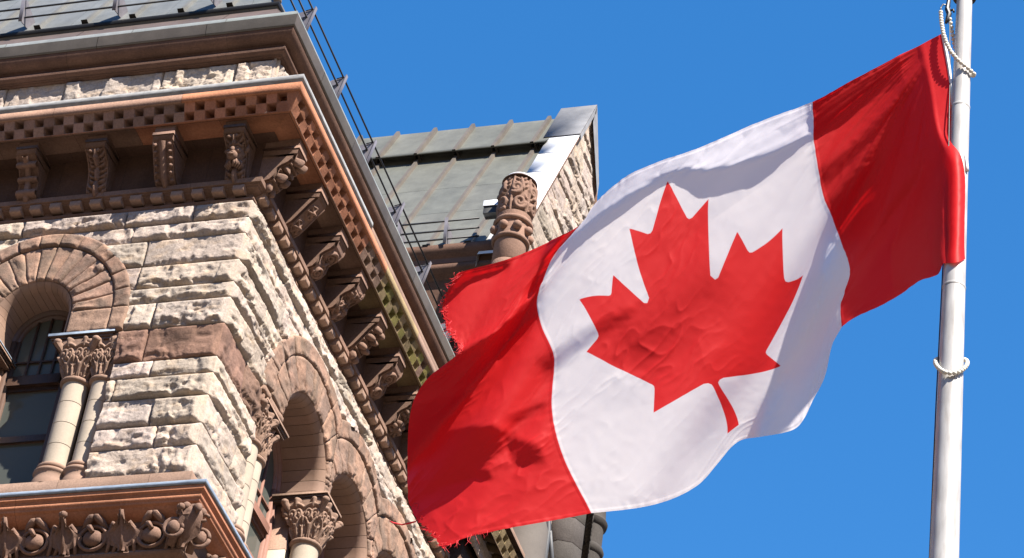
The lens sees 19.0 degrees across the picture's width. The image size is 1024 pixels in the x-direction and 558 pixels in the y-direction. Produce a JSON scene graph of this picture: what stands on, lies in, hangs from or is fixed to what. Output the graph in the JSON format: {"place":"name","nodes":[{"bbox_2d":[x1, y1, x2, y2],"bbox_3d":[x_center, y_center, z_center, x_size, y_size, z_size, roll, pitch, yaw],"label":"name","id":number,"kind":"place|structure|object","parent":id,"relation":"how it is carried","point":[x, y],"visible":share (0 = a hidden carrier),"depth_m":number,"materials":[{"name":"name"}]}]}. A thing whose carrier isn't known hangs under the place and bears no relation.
{"place":"outdoors","nodes":[
{"label":"outdoors","id":0,"kind":"place"},
{"bbox_2d":[0,0,524,557],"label":"stone building","id":1,"kind":"structure","parent":0,"point":[224,332],"depth_m":42.55,"materials":[{"name":"brown stone"}]},
{"bbox_2d":[0,308,68,483],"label":"window","id":2,"kind":"structure","parent":1,"relation":"in","point":[30,392],"depth_m":41.37,"materials":[{"name":"black glass"}]},
{"bbox_2d":[246,441,282,557],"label":"window","id":3,"kind":"structure","parent":1,"relation":"in","point":[264,509],"depth_m":43.14,"materials":[{"name":"brown glass"}]},
{"bbox_2d":[281,0,1023,557],"label":"sky","id":4,"kind":"structure","parent":0,"point":[665,79],"materials":[{"name":"blue"}]},
{"bbox_3d":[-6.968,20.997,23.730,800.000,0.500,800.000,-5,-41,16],"label":"ground","id":5,"kind":"structure","parent":0,"visible":0},
{"bbox_2d":[356,105,607,557],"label":"gabled pavilion","id":6,"kind":"structure","parent":5,"relation":"on","point":[472,196],"depth_m":55.64,"materials":[{"name":"grey stone"}]},
{"bbox_2d":[929,0,975,557],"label":"flagpole","id":7,"kind":"object","parent":5,"relation":"on","point":[945,525],"visible":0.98,"depth_m":20.03,"materials":[{"name":"white metal"}]},
{"bbox_2d":[389,34,968,551],"bbox_3d":[1.216,0.200,21.437,3.872,4.189,1.412,1,-40,9],"label":"flag","id":8,"kind":"object","parent":7,"relation":"attached to","point":[663,330],"visible":1,"depth_m":21.22,"materials":[{"name":"fabric"}]},
{"bbox_2d":[929,20,950,552],"bbox_3d":[2.307,3.626,17.598,0.045,18.200,0.116,9,-39,0],"label":"halyard","id":9,"kind":"object","parent":7,"relation":"attached to","point":[940,315],"visible":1,"depth_m":20.25,"materials":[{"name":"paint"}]},
{"bbox_2d":[940,0,954,23],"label":"snap hook","id":10,"kind":"object","parent":7,"relation":"attached to","point":[948,10],"visible":1,"depth_m":22.14,"materials":[{"name":"paint"}]},
{"bbox_2d":[939,10,975,77],"bbox_3d":[3.200,-1.681,21.933,0.264,0.639,0.206,30,-44,-24],"label":"beaded rope","id":11,"kind":"object","parent":10,"relation":"hanging from","point":[949,48],"visible":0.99,"depth_m":21.90,"materials":[{"name":"plastic"}]},
{"bbox_2d":[933,357,969,375],"bbox_3d":[2.879,0.569,20.101,0.240,0.320,0.238,-5,-41,16],"label":"beaded rope","id":12,"kind":"object","parent":7,"relation":"hanging from","point":[950,373],"visible":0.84,"depth_m":19.98,"materials":[{"name":"plastic"}]}
]}

